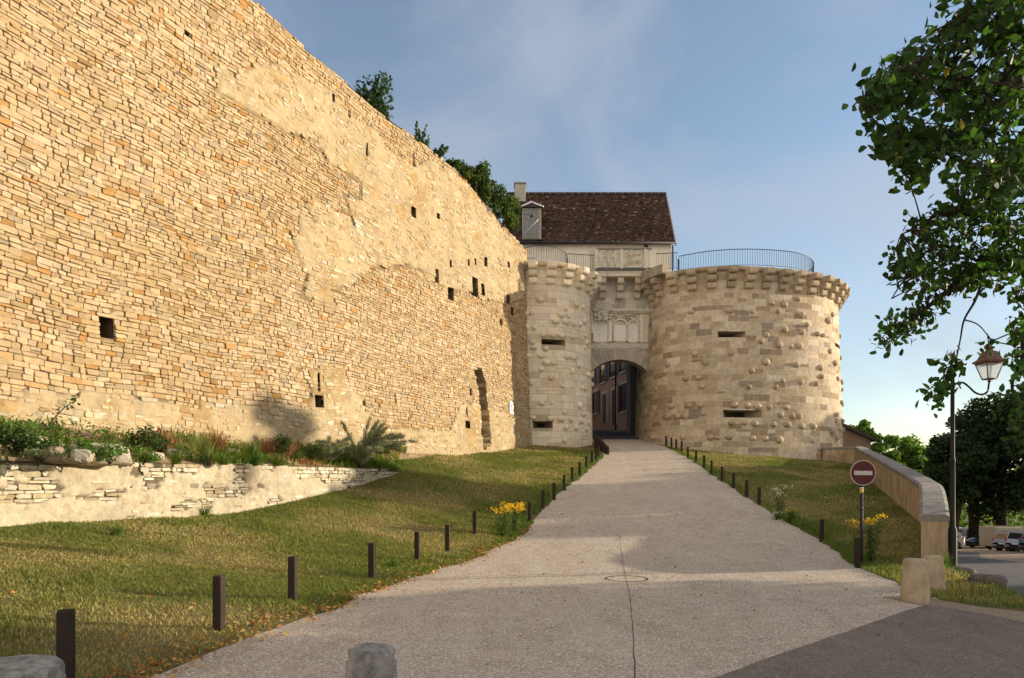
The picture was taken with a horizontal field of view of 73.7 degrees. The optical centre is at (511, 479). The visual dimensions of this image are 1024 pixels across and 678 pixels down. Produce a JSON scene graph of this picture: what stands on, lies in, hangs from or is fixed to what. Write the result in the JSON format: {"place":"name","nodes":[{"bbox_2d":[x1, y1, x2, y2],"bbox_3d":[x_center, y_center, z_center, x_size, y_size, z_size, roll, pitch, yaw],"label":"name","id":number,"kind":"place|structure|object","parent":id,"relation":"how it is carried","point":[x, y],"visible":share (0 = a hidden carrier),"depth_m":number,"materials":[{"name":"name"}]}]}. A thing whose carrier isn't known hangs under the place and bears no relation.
{"place":"outdoors","nodes":[
{"label":"outdoors","id":0,"kind":"place"},
{"bbox_2d":[0,423,432,468],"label":"terrace soil","id":1,"kind":"structure","parent":0,"point":[167,460],"depth_m":14.93,"materials":[{"name":"soil"}]},
{"bbox_2d":[0,424,45,455],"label":"weed","id":2,"kind":"object","parent":1,"relation":"on","point":[22,442],"visible":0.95,"depth_m":11.94,"materials":[{"name":"green plant"}]},
{"bbox_2d":[22,449,61,463],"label":"weed","id":3,"kind":"object","parent":1,"relation":"on","point":[37,453],"visible":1,"depth_m":11.41,"materials":[{"name":"green plant"}]},
{"bbox_2d":[33,432,60,459],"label":"weed","id":4,"kind":"object","parent":1,"relation":"on","point":[51,440],"visible":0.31,"depth_m":12.31,"materials":[{"name":"green plant"}]},
{"bbox_2d":[42,446,73,463],"bbox_3d":[-8.164,-0.443,12.404,0.420,0.327,0.646,0,0,27],"label":"fallen stone","id":5,"kind":"object","parent":1,"relation":"on","point":[53,459],"visible":0.52,"depth_m":12.16,"materials":[{"name":"stone"}]},
{"bbox_2d":[39,392,80,437],"bbox_3d":[-8.765,-1.293,13.314,0.352,1.002,1.172,0,0,2],"label":"bramble","id":6,"kind":"object","parent":1,"relation":"on","point":[73,400],"visible":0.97,"depth_m":13.27,"materials":[{"name":"green plant"}]},
{"bbox_2d":[63,450,95,463],"bbox_3d":[-7.726,-0.405,12.190,0.376,0.253,0.573,0,0,4],"label":"fallen stone","id":7,"kind":"object","parent":1,"relation":"on","point":[92,459],"visible":0.38,"depth_m":12.12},
{"bbox_2d":[76,437,96,455],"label":"weed","id":8,"kind":"object","parent":7,"relation":"on","point":[89,442],"visible":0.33,"depth_m":12.40,"materials":[{"name":"green plant"}]},
{"bbox_2d":[62,444,98,463],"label":"weed","id":9,"kind":"object","parent":1,"relation":"on","point":[68,449],"visible":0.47,"depth_m":11.74,"materials":[{"name":"green plant"}]},
{"bbox_2d":[70,449,90,462],"bbox_3d":[-7.322,-0.401,11.602,0.300,0.247,0.413,0,0,-30],"label":"fallen stone","id":10,"kind":"object","parent":1,"relation":"on","point":[80,455],"visible":1,"depth_m":11.45,"materials":[{"name":"stone"}]},
{"bbox_2d":[70,443,132,465],"bbox_3d":[-7.837,-0.480,12.885,0.565,0.438,1.146,0,0,38],"label":"fallen stone","id":11,"kind":"object","parent":1,"relation":"on","point":[124,459],"visible":0.43,"depth_m":12.89,"materials":[{"name":"stone"}]},
{"bbox_2d":[96,441,130,464],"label":"weed","id":12,"kind":"object","parent":11,"relation":"on","point":[117,451],"visible":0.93,"depth_m":12.59,"materials":[{"name":"green plant"}]},
{"bbox_2d":[122,423,160,458],"bbox_3d":[-7.671,-0.768,14.109,0.754,0.825,0.399,0,0,0],"label":"weed","id":13,"kind":"object","parent":1,"relation":"on","point":[144,436],"visible":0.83,"depth_m":14.10,"materials":[{"name":"green plant"}]},
{"bbox_2d":[130,445,162,464],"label":"weed","id":14,"kind":"object","parent":1,"relation":"on","point":[147,457],"visible":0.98,"depth_m":13.61,"materials":[{"name":"green plant"}]},
{"bbox_2d":[147,432,172,451],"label":"weed","id":15,"kind":"object","parent":1,"relation":"on","point":[160,443],"visible":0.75,"depth_m":15.14,"materials":[{"name":"green plant"}]},
{"bbox_2d":[160,450,189,463],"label":"grass clump","id":16,"kind":"object","parent":1,"relation":"on","point":[175,459],"visible":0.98,"depth_m":14.33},
{"bbox_2d":[165,443,203,460],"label":"weed","id":17,"kind":"object","parent":1,"relation":"on","point":[184,448],"visible":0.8,"depth_m":15.23,"materials":[{"name":"green plant"}]},
{"bbox_2d":[0,414,407,471],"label":"undergrowth","id":18,"kind":"object","parent":1,"relation":"on","point":[383,461],"visible":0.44,"depth_m":16.63,"materials":[{"name":"green plant"}]},
{"bbox_2d":[190,430,220,463],"bbox_3d":[-7.024,-0.792,15.581,0.909,0.870,0.903,0,0,14],"label":"grass clump","id":19,"kind":"object","parent":1,"relation":"on","point":[206,450],"visible":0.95,"depth_m":15.50,"materials":[{"name":"plant"}]},
{"bbox_2d":[197,427,231,453],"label":"grass clump","id":20,"kind":"object","parent":1,"relation":"on","point":[218,442],"visible":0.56,"depth_m":16.74,"materials":[{"name":"plant"}]},
{"bbox_2d":[204,451,243,464],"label":"grass clump","id":21,"kind":"object","parent":1,"relation":"on","point":[220,460],"visible":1,"depth_m":15.50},
{"bbox_2d":[222,443,249,462],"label":"grass clump","id":22,"kind":"object","parent":1,"relation":"on","point":[236,451],"visible":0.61,"depth_m":16.50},
{"bbox_2d":[232,441,266,456],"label":"grass clump","id":23,"kind":"object","parent":1,"relation":"on","point":[249,450],"visible":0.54,"depth_m":17.17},
{"bbox_2d":[245,450,271,464],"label":"grass clump","id":24,"kind":"object","parent":1,"relation":"on","point":[257,460],"visible":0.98,"depth_m":16.81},
{"bbox_2d":[249,433,281,455],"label":"grass clump","id":25,"kind":"object","parent":1,"relation":"on","point":[269,444],"visible":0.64,"depth_m":18.08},
{"bbox_2d":[266,454,291,465],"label":"grass clump","id":26,"kind":"object","parent":1,"relation":"on","point":[278,462],"visible":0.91,"depth_m":17.56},
{"bbox_2d":[269,432,294,455],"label":"weed","id":27,"kind":"object","parent":1,"relation":"on","point":[283,443],"visible":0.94,"depth_m":18.26,"materials":[{"name":"green plant"}]},
{"bbox_2d":[274,432,307,458],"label":"grass clump","id":28,"kind":"object","parent":1,"relation":"on","point":[289,452],"visible":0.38,"depth_m":18.73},
{"bbox_2d":[293,441,320,459],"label":"weed","id":29,"kind":"object","parent":1,"relation":"on","point":[309,450],"visible":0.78,"depth_m":19.49,"materials":[{"name":"green plant"}]},
{"bbox_2d":[318,435,352,461],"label":"fennel plant","id":30,"kind":"object","parent":1,"relation":"on","point":[329,452],"visible":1,"depth_m":19.77,"materials":[{"name":"green plant"}]},
{"bbox_2d":[314,416,417,467],"bbox_3d":[-4.480,-1.166,21.127,3.238,1.606,2.759,0,0,0],"label":"fennel plant","id":31,"kind":"object","parent":1,"relation":"on","point":[370,445],"visible":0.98,"depth_m":20.59,"materials":[{"name":"green plant"}]},
{"bbox_2d":[0,441,1023,677],"bbox_3d":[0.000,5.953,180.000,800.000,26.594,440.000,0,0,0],"label":"ground","id":32,"kind":"structure","parent":0,"point":[156,644],"depth_m":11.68,"materials":[{"name":"plant"}]},
{"bbox_2d":[0,654,65,677],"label":"stone bollard","id":33,"kind":"object","parent":32,"relation":"on","point":[34,666],"visible":1,"depth_m":4.46,"materials":[{"name":"stone"}]},
{"bbox_2d":[56,608,74,677],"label":"edge post","id":34,"kind":"object","parent":32,"relation":"on","point":[65,635],"visible":0.92,"depth_m":5.39,"materials":[{"name":"wood"}]},
{"bbox_2d":[98,520,129,536],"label":"weed tuft","id":35,"kind":"object","parent":32,"relation":"on","point":[116,532],"visible":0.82,"depth_m":11.85,"materials":[{"name":"green plant"}]},
{"bbox_2d":[0,461,399,526],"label":"retaining wall","id":36,"kind":"structure","parent":32,"relation":"on","point":[32,492],"depth_m":14.22,"materials":[{"name":"stone"}]},
{"bbox_2d":[212,575,225,630],"bbox_3d":[-3.179,1.451,7.406,0.102,0.833,0.102,1,1,8],"label":"edge post","id":37,"kind":"object","parent":32,"relation":"on","point":[218,603],"visible":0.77,"depth_m":7.36,"materials":[{"name":"wood"}]},
{"bbox_2d":[0,0,531,465],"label":"rampart wall","id":38,"kind":"structure","parent":32,"relation":"on","point":[242,220],"depth_m":19.45,"materials":[{"name":"stone"}]},
{"bbox_2d":[354,70,393,119],"bbox_3d":[-5.704,-15.114,27.354,2.076,2.031,1.887,0,0,0],"label":"wall shrub","id":39,"kind":"object","parent":38,"relation":"on","point":[374,99],"visible":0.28,"depth_m":26.89,"materials":[{"name":"green plant"}]},
{"bbox_2d":[413,121,427,162],"bbox_3d":[-4.140,-14.448,29.474,0.930,1.856,0.813,0,0,-35],"label":"wall sapling","id":40,"kind":"object","parent":38,"relation":"on","point":[423,136],"visible":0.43,"depth_m":29.47,"materials":[{"name":"green plant"}]},
{"bbox_2d":[432,144,448,158],"bbox_3d":[-3.279,-14.414,30.593,0.940,1.410,0.688,0,0,-28],"label":"wall sapling","id":41,"kind":"object","parent":38,"relation":"on","point":[441,151],"visible":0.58,"depth_m":30.45,"materials":[{"name":"green plant"}]},
{"bbox_2d":[445,157,464,171],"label":"climbing plant","id":42,"kind":"object","parent":38,"relation":"attached to","point":[457,164],"visible":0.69,"depth_m":30.82,"materials":[{"name":"green plant"}]},
{"bbox_2d":[459,166,475,183],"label":"climbing plant","id":43,"kind":"object","parent":38,"relation":"attached to","point":[466,174],"visible":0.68,"depth_m":31.45,"materials":[{"name":"green plant"}]},
{"bbox_2d":[460,159,491,189],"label":"climbing plant","id":44,"kind":"object","parent":38,"relation":"attached to","point":[481,175],"visible":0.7,"depth_m":32.00,"materials":[{"name":"green plant"}]},
{"bbox_2d":[472,173,497,203],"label":"climbing plant","id":45,"kind":"object","parent":38,"relation":"attached to","point":[487,193],"visible":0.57,"depth_m":32.70,"materials":[{"name":"green plant"}]},
{"bbox_2d":[476,183,512,213],"bbox_3d":[-0.991,-13.878,33.788,2.098,1.822,1.431,0,0,0],"label":"climbing plant","id":46,"kind":"object","parent":38,"relation":"attached to","point":[500,191],"visible":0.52,"depth_m":33.47,"materials":[{"name":"green plant"}]},
{"bbox_2d":[490,195,520,227],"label":"climbing plant","id":47,"kind":"object","parent":38,"relation":"attached to","point":[510,219],"visible":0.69,"depth_m":34.43,"materials":[{"name":"green plant"}]},
{"bbox_2d":[504,201,521,232],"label":"climbing plant","id":48,"kind":"object","parent":38,"relation":"attached to","point":[517,209],"visible":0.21,"depth_m":35.55,"materials":[{"name":"green plant"}]},
{"bbox_2d":[288,556,297,602],"bbox_3d":[-2.900,1.432,9.029,0.102,0.840,0.102,0,0,6],"label":"edge post","id":49,"kind":"object","parent":32,"relation":"on","point":[293,577],"visible":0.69,"depth_m":8.98,"materials":[{"name":"wood"}]},
{"bbox_2d":[368,543,374,579],"bbox_3d":[-2.301,1.448,11.202,0.102,0.826,0.102,0,-1,3],"label":"edge post","id":50,"kind":"object","parent":32,"relation":"on","point":[371,560],"visible":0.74,"depth_m":11.15,"materials":[{"name":"wood"}]},
{"bbox_2d":[414,531,419,560],"bbox_3d":[-1.869,1.424,13.439,0.097,0.812,0.097,0,0,3],"label":"edge post","id":51,"kind":"object","parent":32,"relation":"on","point":[416,545],"visible":0.7,"depth_m":13.39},
{"bbox_2d":[445,525,449,551],"bbox_3d":[-1.401,1.383,14.802,0.097,0.812,0.097,0,-1,3],"label":"edge post","id":52,"kind":"object","parent":32,"relation":"on","point":[447,537],"visible":0.73,"depth_m":14.76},
{"bbox_2d":[472,511,476,534],"bbox_3d":[-0.948,1.192,17.296,0.097,0.812,0.097,1,1,3],"label":"edge post","id":53,"kind":"object","parent":32,"relation":"on","point":[474,530],"visible":0.77,"depth_m":17.25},
{"bbox_2d":[489,501,519,536],"bbox_3d":[-0.230,1.018,17.647,0.894,0.953,0.653,0,0,-27],"label":"flowering plant","id":54,"kind":"object","parent":32,"relation":"on","point":[503,528],"visible":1,"depth_m":17.58,"materials":[{"name":"green plant"}]},
{"bbox_2d":[503,502,526,531],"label":"flowering plant","id":55,"kind":"object","parent":32,"relation":"on","point":[514,528],"visible":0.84,"depth_m":18.18,"materials":[{"name":"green plant"}]},
{"bbox_2d":[501,261,601,446],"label":"round tower","id":56,"kind":"structure","parent":32,"relation":"on","point":[560,295],"depth_m":37.34,"materials":[{"name":"stone"}]},
{"bbox_2d":[526,245,566,262],"bbox_3d":[1.928,-12.696,38.972,2.920,0.952,1.292,0,0,-12],"label":"railing","id":57,"kind":"object","parent":56,"relation":"on","point":[546,253],"visible":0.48,"depth_m":38.52,"materials":[{"name":"grey metal"}]},
{"bbox_2d":[594,434,608,454],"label":"timber kerb","id":58,"kind":"structure","parent":32,"relation":"on","point":[601,444],"depth_m":36.52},
{"bbox_2d":[591,362,626,431],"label":"terraced house","id":59,"kind":"structure","parent":32,"relation":"on","point":[609,398],"depth_m":55.91,"materials":[{"name":"brown"}]},
{"bbox_2d":[592,388,599,414],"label":"window","id":60,"kind":"structure","parent":59,"relation":"in","point":[596,393],"depth_m":59.90,"materials":[{"name":"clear glass"}]},
{"bbox_2d":[598,364,606,384],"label":"window","id":61,"kind":"structure","parent":59,"relation":"in","point":[604,367],"depth_m":57.72,"materials":[{"name":"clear glass"}]},
{"bbox_2d":[602,391,606,422],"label":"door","id":62,"kind":"structure","parent":59,"relation":"in","point":[604,394],"depth_m":57.40,"materials":[{"name":"grey wood"}]},
{"bbox_2d":[607,362,617,379],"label":"window","id":63,"kind":"structure","parent":59,"relation":"in","point":[610,366],"depth_m":55.55,"materials":[{"name":"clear glass"}]},
{"bbox_2d":[611,386,616,424],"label":"door","id":64,"kind":"structure","parent":59,"relation":"in","point":[612,389],"depth_m":55.05,"materials":[{"name":"grey wood"}]},
{"bbox_2d":[617,362,626,373],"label":"window","id":65,"kind":"structure","parent":59,"relation":"in","point":[621,367],"depth_m":53.11,"materials":[{"name":"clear glass"}]},
{"bbox_2d":[618,380,626,413],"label":"window","id":66,"kind":"structure","parent":59,"relation":"in","point":[622,388],"depth_m":52.88,"materials":[{"name":"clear glass"}]},
{"bbox_2d":[590,247,651,434],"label":"gatehouse","id":67,"kind":"object","parent":32,"relation":"on","point":[619,307],"visible":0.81,"depth_m":41.47,"materials":[{"name":"stone"}]},
{"bbox_2d":[506,182,676,339],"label":"tiled house","id":68,"kind":"structure","parent":67,"relation":"on","point":[572,223],"depth_m":46.21,"materials":[{"name":"ceramic"}]},
{"bbox_2d":[627,364,630,432],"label":"passage wall","id":69,"kind":"structure","parent":32,"relation":"on","point":[628,398],"depth_m":49.15,"materials":[{"name":"grey stone"}]},
{"bbox_2d":[635,265,849,459],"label":"round tower","id":70,"kind":"structure","parent":32,"relation":"on","point":[744,360],"depth_m":38.42,"materials":[{"name":"stone"}]},
{"bbox_2d":[639,264,667,284],"bbox_3d":[8.187,-12.055,40.230,0.736,0.630,3.013,0,0,-17],"label":"parapet stub","id":71,"kind":"object","parent":70,"relation":"on","point":[660,270],"visible":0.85,"depth_m":39.42,"materials":[{"name":"stone"}]},
{"bbox_2d":[681,249,813,271],"bbox_3d":[15.217,-12.571,41.198,10.239,1.302,3.989,0,0,-31],"label":"railing","id":72,"kind":"object","parent":70,"relation":"on","point":[812,269],"visible":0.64,"depth_m":39.32,"materials":[{"name":"grey metal"}]},
{"bbox_2d":[767,484,795,517],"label":"flowering plant","id":73,"kind":"object","parent":32,"relation":"on","point":[779,505],"visible":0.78,"depth_m":20.16,"materials":[{"name":"green plant"}]},
{"bbox_2d":[773,506,799,522],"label":"flowering plant","id":74,"kind":"object","parent":32,"relation":"on","point":[790,514],"visible":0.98,"depth_m":19.46,"materials":[{"name":"green plant"}]},
{"bbox_2d":[819,519,823,541],"bbox_3d":[7.705,1.386,16.995,0.092,0.812,0.092,1,2,10],"label":"edge post","id":75,"kind":"object","parent":32,"relation":"on","point":[821,529],"visible":0.74,"depth_m":16.95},
{"bbox_2d":[844,518,863,559],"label":"flowering plant","id":76,"kind":"object","parent":32,"relation":"on","point":[854,536],"visible":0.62,"depth_m":13.61,"materials":[{"name":"green plant"}]},
{"bbox_2d":[854,537,860,567],"bbox_3d":[6.582,1.506,13.000,0.092,0.812,0.092,0,0,-6],"label":"edge post","id":77,"kind":"object","parent":32,"relation":"on","point":[857,552],"visible":0.77,"depth_m":12.96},
{"bbox_2d":[842,423,877,449],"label":"gabled house","id":78,"kind":"structure","parent":32,"relation":"on","point":[852,436],"depth_m":47.00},
{"bbox_2d":[850,460,875,562],"bbox_3d":[6.836,0.794,13.333,0.494,2.352,0.096,0,0,0],"label":"no entry sign","id":79,"kind":"object","parent":32,"relation":"on","point":[862,472],"visible":0.99,"depth_m":13.29,"materials":[{"name":"red metal"}]},
{"bbox_2d":[846,419,879,452],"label":"light tree","id":80,"kind":"object","parent":32,"relation":"on","point":[864,426],"visible":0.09,"depth_m":60.76,"materials":[{"name":"green plant"}]},
{"bbox_2d":[863,513,887,562],"bbox_3d":[7.158,1.161,13.497,0.358,1.019,0.552,0,0,-44],"label":"flowering plant","id":81,"kind":"object","parent":32,"relation":"on","point":[871,548],"visible":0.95,"depth_m":13.49,"materials":[{"name":"green plant"}]},
{"bbox_2d":[823,446,949,560],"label":"parapet wall","id":82,"kind":"structure","parent":32,"relation":"on","point":[921,498],"depth_m":19.28,"materials":[{"name":"stone"}]},
{"bbox_2d":[871,433,906,465],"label":"light tree","id":83,"kind":"object","parent":32,"relation":"on","point":[893,454],"visible":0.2,"depth_m":65.20,"materials":[{"name":"green plant"}]},
{"bbox_2d":[882,433,929,473],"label":"light tree","id":84,"kind":"object","parent":32,"relation":"on","point":[909,448],"visible":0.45,"depth_m":68.47,"materials":[{"name":"green plant"}]},
{"bbox_2d":[842,0,1023,453],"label":"walnut tree","id":85,"kind":"object","parent":32,"relation":"on","point":[967,133],"visible":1,"depth_m":6.16,"materials":[{"name":"green plant"}]},
{"bbox_2d":[923,555,945,590],"bbox_3d":[6.482,1.471,10.502,0.344,0.621,0.340,0,0,0],"label":"stone bollard","id":86,"kind":"object","parent":32,"relation":"on","point":[936,569],"visible":0.68,"depth_m":10.37,"materials":[{"name":"stone"}]},
{"bbox_2d":[886,597,1023,621],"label":"dusty verge","id":87,"kind":"structure","parent":32,"relation":"on","point":[1013,615],"depth_m":8.82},
{"bbox_2d":[922,431,998,548],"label":"park tree","id":88,"kind":"object","parent":32,"relation":"on","point":[971,461],"visible":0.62,"depth_m":57.28,"materials":[{"name":"green plant"}]},
{"bbox_2d":[950,566,976,574],"bbox_3d":[8.588,1.790,13.003,0.485,0.282,0.311,0,0,40],"label":"kerb stone","id":89,"kind":"object","parent":32,"relation":"on","point":[964,569],"visible":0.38,"depth_m":12.88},
{"bbox_2d":[922,397,1006,545],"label":"park tree","id":90,"kind":"object","parent":32,"relation":"on","point":[964,423],"visible":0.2,"depth_m":61.50,"materials":[{"name":"green plant"}]},
{"bbox_2d":[948,344,1004,566],"bbox_3d":[9.136,-0.319,13.500,1.018,4.759,0.410,0,0,0],"label":"street lamp","id":91,"kind":"object","parent":32,"relation":"on","point":[990,370],"visible":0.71,"depth_m":13.46,"materials":[{"name":"black metal"}]},
{"bbox_2d":[930,562,1023,608],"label":"verge grass","id":92,"kind":"structure","parent":32,"relation":"on","point":[1010,591],"depth_m":9.77,"materials":[{"name":"plant"}]},
{"bbox_2d":[948,469,1023,526],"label":"thicket","id":93,"kind":"object","parent":32,"relation":"on","point":[1020,518],"visible":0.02,"depth_m":84.53,"materials":[{"name":"green plant"}]},
{"bbox_2d":[968,573,1007,588],"bbox_3d":[7.737,1.647,11.104,0.538,0.234,0.300,0,0,40],"label":"kerb stone","id":94,"kind":"object","parent":32,"relation":"on","point":[991,578],"visible":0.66,"depth_m":11.00,"materials":[{"name":"stone"}]},
{"bbox_2d":[957,543,1023,562],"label":"car park","id":95,"kind":"structure","parent":32,"relation":"on","point":[994,553],"depth_m":45.01,"materials":[{"name":"asphalt"}]},
{"bbox_2d":[957,532,964,548],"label":"parked car","id":96,"kind":"object","parent":95,"relation":"on","point":[960,541],"visible":0.12,"depth_m":57.10,"materials":[{"name":"paint"}]},
{"bbox_2d":[966,533,986,547],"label":"parked car","id":97,"kind":"object","parent":95,"relation":"on","point":[972,542],"visible":0.3,"depth_m":58.77,"materials":[{"name":"paint"}]},
{"bbox_2d":[979,526,1021,550],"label":"box trailer","id":98,"kind":"object","parent":95,"relation":"on","point":[987,535],"visible":0.49,"depth_m":54.75,"materials":[{"name":"metal"}]},
{"bbox_2d":[992,530,1023,551],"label":"parked car","id":99,"kind":"object","parent":95,"relation":"on","point":[998,539],"visible":0.47,"depth_m":52.18,"materials":[{"name":"paint"}]},
{"bbox_2d":[1004,530,1023,551],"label":"parked car","id":100,"kind":"object","parent":95,"relation":"on","point":[1011,541],"visible":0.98,"depth_m":49.19,"materials":[{"name":"paint"}]},
{"bbox_2d":[962,391,1023,525],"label":"park tree","id":101,"kind":"object","parent":32,"relation":"on","point":[999,513],"visible":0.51,"depth_m":58.79,"materials":[{"name":"green plant"}]},
{"bbox_2d":[989,390,1023,512],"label":"park tree","id":102,"kind":"object","parent":32,"relation":"on","point":[1018,497],"visible":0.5,"depth_m":56.56,"materials":[{"name":"green plant"}]},
{"bbox_2d":[148,439,936,677],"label":"gravel path","id":103,"kind":"structure","parent":0,"point":[640,478],"depth_m":9.39,"materials":[{"name":"gravel"}]},
{"bbox_2d":[345,643,396,677],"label":"stone bollard","id":104,"kind":"object","parent":103,"relation":"on","point":[371,660],"visible":1,"depth_m":4.82,"materials":[{"name":"stone"}]},
{"bbox_2d":[0,510,936,677],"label":"fallen leaves","id":105,"kind":"object","parent":103,"relation":"on","point":[174,656],"visible":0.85,"depth_m":8.13,"materials":[{"name":"brown plant"}]},
{"bbox_2d":[900,558,929,602],"bbox_3d":[5.584,1.434,9.451,0.372,0.692,0.376,0,0,0],"label":"stone bollard","id":106,"kind":"object","parent":103,"relation":"on","point":[915,585],"visible":0.89,"depth_m":9.32,"materials":[{"name":"stone"}]},
{"bbox_2d":[592,431,638,438],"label":"street","id":107,"kind":"structure","parent":0,"point":[612,435],"depth_m":46.42,"materials":[{"name":"asphalt"}]},
{"bbox_2d":[252,0,1023,505],"label":"sky","id":108,"kind":"structure","parent":0,"point":[731,110],"materials":[{"name":"blue"}]},
{"bbox_2d":[715,605,1023,677],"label":"asphalt road","id":109,"kind":"structure","parent":0,"point":[956,643],"depth_m":6.63,"materials":[{"name":"asphalt"}]},
{"bbox_2d":[957,551,1023,594],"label":"side street","id":110,"kind":"structure","parent":0,"point":[1012,572],"depth_m":16.93,"materials":[{"name":"asphalt"}]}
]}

